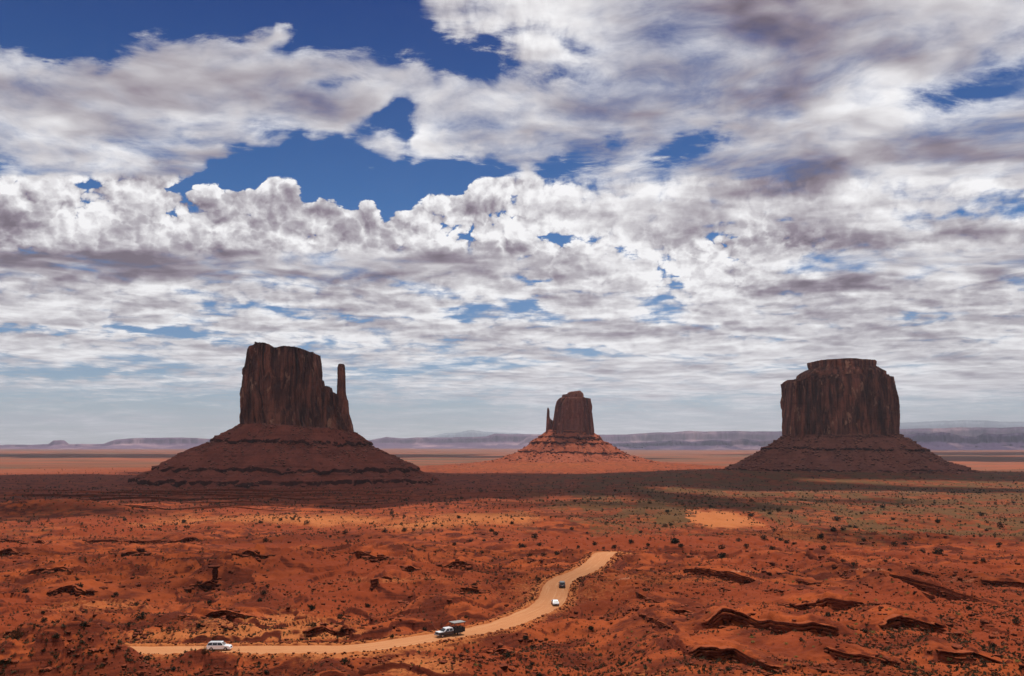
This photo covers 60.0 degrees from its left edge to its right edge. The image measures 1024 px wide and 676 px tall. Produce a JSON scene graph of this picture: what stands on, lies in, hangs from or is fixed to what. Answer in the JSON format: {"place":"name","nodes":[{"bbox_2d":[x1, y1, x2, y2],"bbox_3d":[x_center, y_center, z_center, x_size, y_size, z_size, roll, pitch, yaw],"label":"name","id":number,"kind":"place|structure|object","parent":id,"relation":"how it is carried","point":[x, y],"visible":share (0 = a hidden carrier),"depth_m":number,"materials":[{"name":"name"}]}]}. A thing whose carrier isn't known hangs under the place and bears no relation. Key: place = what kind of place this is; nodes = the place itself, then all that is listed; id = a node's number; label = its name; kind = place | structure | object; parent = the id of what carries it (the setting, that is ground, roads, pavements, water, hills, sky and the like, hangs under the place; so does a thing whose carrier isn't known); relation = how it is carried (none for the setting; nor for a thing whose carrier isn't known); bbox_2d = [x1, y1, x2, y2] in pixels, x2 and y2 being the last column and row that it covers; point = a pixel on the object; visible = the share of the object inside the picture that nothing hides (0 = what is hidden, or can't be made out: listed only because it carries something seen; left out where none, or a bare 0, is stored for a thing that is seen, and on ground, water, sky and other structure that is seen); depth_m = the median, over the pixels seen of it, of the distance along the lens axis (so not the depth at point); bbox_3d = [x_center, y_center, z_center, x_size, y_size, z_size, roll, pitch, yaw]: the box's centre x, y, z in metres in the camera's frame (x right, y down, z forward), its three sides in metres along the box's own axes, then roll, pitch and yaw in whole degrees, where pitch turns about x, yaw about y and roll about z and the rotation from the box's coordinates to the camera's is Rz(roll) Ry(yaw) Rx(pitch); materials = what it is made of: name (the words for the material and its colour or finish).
{"place":"outdoors","nodes":[
{"label":"outdoors","id":0,"kind":"place"},
{"bbox_2d":[0,437,209,448],"bbox_3d":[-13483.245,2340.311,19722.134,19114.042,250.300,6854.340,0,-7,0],"label":"mesa","id":1,"kind":"structure","parent":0,"point":[160,443],"depth_m":18717.30,"materials":[{"name":"stone"}]},
{"bbox_2d":[129,552,616,654],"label":"dirt road","id":2,"kind":"structure","parent":0,"point":[542,604],"depth_m":218.86,"materials":[{"name":"beige soil"}]},
{"bbox_2d":[206,641,232,650],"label":"suv","id":3,"kind":"object","parent":2,"relation":"on","point":[211,645],"visible":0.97,"depth_m":198.51,"materials":[{"name":"white paint"}]},
{"bbox_2d":[434,620,465,637],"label":"tour truck","id":4,"kind":"object","parent":2,"relation":"on","point":[443,631],"visible":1,"depth_m":213.86,"materials":[{"name":"white paint"}]},
{"bbox_2d":[551,599,558,605],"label":"sedan","id":5,"kind":"object","parent":2,"relation":"on","point":[554,601],"visible":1,"depth_m":254.00,"materials":[{"name":"white paint"}]},
{"bbox_2d":[558,581,564,587],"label":"suv","id":6,"kind":"object","parent":2,"relation":"on","point":[561,583],"visible":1,"depth_m":284.77,"materials":[{"name":"grey paint"}]},
{"bbox_2d":[368,434,540,448],"bbox_3d":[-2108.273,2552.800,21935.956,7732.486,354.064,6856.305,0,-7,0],"label":"mesa","id":7,"kind":"structure","parent":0,"point":[501,441],"depth_m":20820.53,"materials":[{"name":"stone"}]},
{"bbox_2d":[428,430,519,437],"bbox_3d":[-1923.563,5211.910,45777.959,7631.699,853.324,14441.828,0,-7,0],"label":"mountain","id":8,"kind":"structure","parent":0,"point":[471,433],"depth_m":43582.46,"materials":[{"name":"stone"}]},
{"bbox_2d":[0,0,1023,444],"bbox_3d":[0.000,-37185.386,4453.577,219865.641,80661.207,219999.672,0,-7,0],"label":"sky","id":9,"kind":"structure","parent":0,"point":[834,96],"depth_m":102981.95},
{"bbox_2d":[0,448,1023,675],"bbox_3d":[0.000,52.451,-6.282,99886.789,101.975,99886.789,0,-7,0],"label":"ground","id":10,"kind":"structure","parent":0,"point":[21,463],"depth_m":345.39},
{"bbox_2d":[10,624,23,639],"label":"dry bush","id":11,"kind":"object","parent":10,"relation":"on","point":[17,633],"visible":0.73,"depth_m":140.15,"materials":[{"name":"green plant"}]},
{"bbox_2d":[0,542,48,555],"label":"rock ledge","id":12,"kind":"object","parent":10,"relation":"on","point":[11,549],"visible":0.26,"depth_m":388.28,"materials":[{"name":"brown stone"}]},
{"bbox_2d":[43,667,51,671],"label":"boulder","id":13,"kind":"object","parent":10,"relation":"on","point":[47,669],"visible":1,"depth_m":133.43,"materials":[{"name":"red stone"}]},
{"bbox_2d":[28,566,72,573],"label":"rock ledge","id":14,"kind":"object","parent":10,"relation":"on","point":[50,569],"visible":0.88,"depth_m":316.59,"materials":[{"name":"brown stone"}]},
{"bbox_2d":[51,584,86,593],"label":"rock ledge","id":15,"kind":"object","parent":10,"relation":"on","point":[76,588],"visible":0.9,"depth_m":283.69,"materials":[{"name":"brown stone"}]},
{"bbox_2d":[88,648,96,651],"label":"boulder","id":16,"kind":"object","parent":10,"relation":"on","point":[92,649],"visible":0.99,"depth_m":137.85,"materials":[{"name":"red stone"}]},
{"bbox_2d":[6,537,203,543],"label":"rock ledge","id":17,"kind":"object","parent":10,"relation":"on","point":[90,541],"visible":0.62,"depth_m":584.51,"materials":[{"name":"brown stone"}]},
{"bbox_2d":[126,551,146,554],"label":"rock ledge","id":18,"kind":"object","parent":10,"relation":"on","point":[131,552],"visible":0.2,"depth_m":349.97,"materials":[{"name":"brown stone"}]},
{"bbox_2d":[135,671,143,675],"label":"boulder","id":19,"kind":"object","parent":10,"relation":"on","point":[139,673],"visible":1,"depth_m":138.75,"materials":[{"name":"red stone"}]},
{"bbox_2d":[134,611,146,618],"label":"juniper bush","id":20,"kind":"object","parent":10,"relation":"on","point":[140,616],"visible":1,"depth_m":245.47,"materials":[{"name":"green plant"}]},
{"bbox_2d":[189,580,215,588],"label":"rock ledge","id":21,"kind":"object","parent":10,"relation":"on","point":[205,583],"visible":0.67,"depth_m":302.33,"materials":[{"name":"brown stone"}]},
{"bbox_2d":[208,565,219,579],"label":"pedestal rock","id":22,"kind":"object","parent":10,"relation":"on","point":[215,571],"visible":1,"depth_m":304.94,"materials":[{"name":"brown stone"}]},
{"bbox_2d":[178,609,275,619],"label":"rock ledge","id":23,"kind":"object","parent":10,"relation":"on","point":[229,613],"visible":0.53,"depth_m":244.39,"materials":[{"name":"brown stone"}]},
{"bbox_2d":[20,493,459,498],"bbox_3d":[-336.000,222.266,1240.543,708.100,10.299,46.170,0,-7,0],"label":"rock bench","id":24,"kind":"object","parent":10,"relation":"on","point":[191,494],"visible":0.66,"depth_m":1231.67,"materials":[{"name":"brown stone"}]},
{"bbox_2d":[25,489,455,491],"bbox_3d":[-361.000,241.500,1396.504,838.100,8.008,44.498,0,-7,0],"label":"rock bench","id":25,"kind":"object","parent":10,"relation":"on","point":[234,490],"visible":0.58,"depth_m":1390.42,"materials":[{"name":"brown stone"}]},
{"bbox_2d":[148,507,353,511],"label":"rock bench","id":26,"kind":"object","parent":10,"relation":"on","point":[270,509],"visible":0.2,"depth_m":933.13,"materials":[{"name":"brown stone"}]},
{"bbox_2d":[49,496,454,500],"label":"rock bench","id":27,"kind":"object","parent":10,"relation":"on","point":[224,498],"visible":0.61,"depth_m":1152.87,"materials":[{"name":"brown stone"}]},
{"bbox_2d":[238,550,272,557],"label":"rock ledge","id":28,"kind":"object","parent":10,"relation":"on","point":[255,553],"visible":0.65,"depth_m":334.16,"materials":[{"name":"brown stone"}]},
{"bbox_2d":[117,504,433,509],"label":"rock bench","id":29,"kind":"object","parent":10,"relation":"on","point":[157,507],"visible":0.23,"depth_m":999.43,"materials":[{"name":"brown stone"}]},
{"bbox_2d":[120,342,446,488],"bbox_3d":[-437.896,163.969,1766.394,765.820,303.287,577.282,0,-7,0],"label":"butte","id":30,"kind":"object","parent":10,"relation":"on","point":[294,428],"visible":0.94,"depth_m":1656.52,"materials":[{"name":"stone"}]},
{"bbox_2d":[308,604,315,609],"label":"juniper bush","id":31,"kind":"object","parent":10,"relation":"on","point":[311,607],"visible":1,"depth_m":261.87,"materials":[{"name":"green plant"}]},
{"bbox_2d":[102,501,528,504],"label":"rock bench","id":32,"kind":"object","parent":10,"relation":"on","point":[292,503],"visible":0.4,"depth_m":1086.05,"materials":[{"name":"brown stone"}]},
{"bbox_2d":[302,621,351,634],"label":"rock ledge","id":33,"kind":"object","parent":10,"relation":"on","point":[319,628],"visible":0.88,"depth_m":223.05,"materials":[{"name":"brown stone"}]},
{"bbox_2d":[119,492,560,494],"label":"rock bench","id":34,"kind":"object","parent":10,"relation":"on","point":[289,493],"visible":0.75,"depth_m":1313.02,"materials":[{"name":"brown stone"}]},
{"bbox_2d":[354,551,383,560],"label":"rock ledge","id":35,"kind":"object","parent":10,"relation":"on","point":[370,555],"visible":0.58,"depth_m":341.81,"materials":[{"name":"brown stone"}]},
{"bbox_2d":[370,576,400,585],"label":"rock ledge","id":36,"kind":"object","parent":10,"relation":"on","point":[372,580],"visible":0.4,"depth_m":281.19,"materials":[{"name":"brown stone"}]},
{"bbox_2d":[404,565,417,570],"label":"rock ledge","id":37,"kind":"object","parent":10,"relation":"on","point":[408,568],"visible":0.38,"depth_m":317.71,"materials":[{"name":"brown stone"}]},
{"bbox_2d":[444,561,473,567],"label":"rock ledge","id":38,"kind":"object","parent":10,"relation":"on","point":[457,562],"visible":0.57,"depth_m":327.94,"materials":[{"name":"brown stone"}]},
{"bbox_2d":[461,587,490,592],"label":"rock ledge","id":39,"kind":"object","parent":10,"relation":"on","point":[473,589],"visible":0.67,"depth_m":270.67,"materials":[{"name":"brown stone"}]},
{"bbox_2d":[486,648,517,654],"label":"rock ledge","id":40,"kind":"object","parent":10,"relation":"on","point":[500,649],"visible":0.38,"depth_m":200.19,"materials":[{"name":"red stone"}]},
{"bbox_2d":[499,663,507,670],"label":"boulder","id":41,"kind":"object","parent":10,"relation":"on","point":[503,666],"visible":0.93,"depth_m":176.64,"materials":[{"name":"red stone"}]},
{"bbox_2d":[0,462,1023,675],"bbox_3d":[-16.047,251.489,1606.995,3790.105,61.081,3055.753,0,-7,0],"label":"scrub","id":42,"kind":"object","parent":10,"relation":"on","point":[955,637],"visible":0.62,"depth_m":278.97,"materials":[{"name":"green plant"}]},
{"bbox_2d":[0,527,1023,675],"bbox_3d":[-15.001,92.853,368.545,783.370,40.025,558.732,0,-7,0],"label":"rubble","id":43,"kind":"object","parent":10,"relation":"on","point":[467,566],"visible":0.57,"depth_m":229.76,"materials":[{"name":"brown stone"}]},
{"bbox_2d":[517,543,526,547],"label":"juniper bush","id":44,"kind":"object","parent":10,"relation":"on","point":[521,545],"visible":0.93,"depth_m":519.51,"materials":[{"name":"green plant"}]},
{"bbox_2d":[26,463,1022,527],"bbox_3d":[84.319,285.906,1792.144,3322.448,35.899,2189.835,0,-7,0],"label":"junipers","id":45,"kind":"object","parent":10,"relation":"on","point":[648,491],"visible":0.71,"depth_m":1174.18,"materials":[{"name":"green plant"}]},
{"bbox_2d":[483,391,658,462],"bbox_3d":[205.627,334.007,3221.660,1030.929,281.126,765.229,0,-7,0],"label":"butte","id":46,"kind":"object","parent":10,"relation":"on","point":[569,435],"visible":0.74,"depth_m":3114.53,"materials":[{"name":"brown stone"}]},
{"bbox_2d":[636,591,655,601],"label":"rock ledge","id":47,"kind":"object","parent":10,"relation":"on","point":[640,595],"visible":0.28,"depth_m":254.99,"materials":[{"name":"brown stone"}]},
{"bbox_2d":[638,614,677,631],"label":"rock ledge","id":48,"kind":"object","parent":10,"relation":"on","point":[663,624],"visible":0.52,"depth_m":204.23,"materials":[{"name":"brown stone"}]},
{"bbox_2d":[670,538,677,543],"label":"juniper bush","id":49,"kind":"object","parent":10,"relation":"on","point":[673,540],"visible":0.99,"depth_m":525.06,"materials":[{"name":"green plant"}]},
{"bbox_2d":[669,609,693,613],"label":"rock ledge","id":50,"kind":"object","parent":10,"relation":"on","point":[679,611],"visible":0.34,"depth_m":214.84,"materials":[{"name":"brown stone"}]},
{"bbox_2d":[684,568,755,582],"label":"rock ledge","id":51,"kind":"object","parent":10,"relation":"on","point":[736,575],"visible":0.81,"depth_m":299.71,"materials":[{"name":"brown stone"}]},
{"bbox_2d":[717,552,727,558],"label":"juniper bush","id":52,"kind":"object","parent":10,"relation":"on","point":[723,555],"visible":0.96,"depth_m":386.73,"materials":[{"name":"green plant"}]},
{"bbox_2d":[683,645,782,669],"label":"rock ledge","id":53,"kind":"object","parent":10,"relation":"on","point":[707,652],"visible":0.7,"depth_m":151.58,"materials":[{"name":"brown stone"}]},
{"bbox_2d":[701,607,838,634],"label":"rock ledge","id":54,"kind":"object","parent":10,"relation":"on","point":[803,625],"visible":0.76,"depth_m":185.96,"materials":[{"name":"brown stone"}]},
{"bbox_2d":[816,628,822,633],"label":"boulder","id":55,"kind":"object","parent":10,"relation":"on","point":[819,630],"visible":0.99,"depth_m":172.06,"materials":[{"name":"brown stone"}]},
{"bbox_2d":[782,597,867,610],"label":"rock ledge","id":56,"kind":"object","parent":10,"relation":"on","point":[844,603],"visible":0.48,"depth_m":219.08,"materials":[{"name":"brown stone"}]},
{"bbox_2d":[714,358,984,473],"bbox_3d":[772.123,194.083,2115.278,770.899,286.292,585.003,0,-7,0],"label":"butte","id":57,"kind":"object","parent":10,"relation":"on","point":[841,415],"visible":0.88,"depth_m":2020.44,"materials":[{"name":"stone"}]},
{"bbox_2d":[826,646,895,662],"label":"rock ledge","id":58,"kind":"object","parent":10,"relation":"on","point":[861,655],"visible":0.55,"depth_m":147.35,"materials":[{"name":"red stone"}]},
{"bbox_2d":[879,614,946,632],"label":"rock ledge","id":59,"kind":"object","parent":10,"relation":"on","point":[895,624],"visible":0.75,"depth_m":178.68,"materials":[{"name":"brown stone"}]},
{"bbox_2d":[885,574,983,600],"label":"rock ledge","id":60,"kind":"object","parent":10,"relation":"on","point":[927,595],"visible":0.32,"depth_m":260.35,"materials":[{"name":"brown stone"}]},
{"bbox_2d":[933,547,943,553],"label":"juniper bush","id":61,"kind":"object","parent":10,"relation":"on","point":[940,551],"visible":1,"depth_m":423.60,"materials":[{"name":"green plant"}]},
{"bbox_2d":[951,644,962,649],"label":"boulder","id":62,"kind":"object","parent":10,"relation":"on","point":[956,646],"visible":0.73,"depth_m":150.01,"materials":[{"name":"stone"}]},
{"bbox_2d":[937,649,1002,663],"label":"rock ledge","id":63,"kind":"object","parent":10,"relation":"on","point":[964,652],"visible":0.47,"depth_m":145.18,"materials":[{"name":"red stone"}]},
{"bbox_2d":[982,579,1023,585],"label":"rock ledge","id":64,"kind":"object","parent":10,"relation":"on","point":[1001,582],"visible":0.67,"depth_m":295.21,"materials":[{"name":"brown stone"}]},
{"bbox_2d":[1012,618,1021,623],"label":"juniper bush","id":65,"kind":"object","parent":10,"relation":"on","point":[1017,620],"visible":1,"depth_m":182.74,"materials":[{"name":"green plant"}]},
{"bbox_2d":[512,431,781,448],"bbox_3d":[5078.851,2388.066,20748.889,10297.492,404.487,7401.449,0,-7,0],"label":"mesa","id":66,"kind":"structure","parent":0,"point":[691,436],"depth_m":19874.38,"materials":[{"name":"stone"}]},
{"bbox_2d":[610,439,772,449],"bbox_3d":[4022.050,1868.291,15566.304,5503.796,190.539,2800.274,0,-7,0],"label":"mesa","id":67,"kind":"structure","parent":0,"point":[743,444],"depth_m":15327.75,"materials":[{"name":"grey stone"}]},
{"bbox_2d":[899,427,1023,436],"bbox_3d":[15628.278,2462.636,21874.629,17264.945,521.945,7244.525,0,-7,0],"label":"mesa","id":68,"kind":"structure","parent":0,"point":[971,432],"depth_m":20792.90,"materials":[{"name":"stone"}]},
{"bbox_2d":[900,420,1023,428],"bbox_3d":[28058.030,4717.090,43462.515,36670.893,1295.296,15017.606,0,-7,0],"label":"mountain range","id":69,"kind":"structure","parent":0,"point":[958,423],"depth_m":41778.86,"materials":[{"name":"grey stone"}]},
{"bbox_2d":[902,432,1023,449],"bbox_3d":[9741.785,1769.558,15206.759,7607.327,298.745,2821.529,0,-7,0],"label":"mesa","id":70,"kind":"structure","parent":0,"point":[951,441],"depth_m":14777.98,"materials":[{"name":"grey stone"}]}
]}

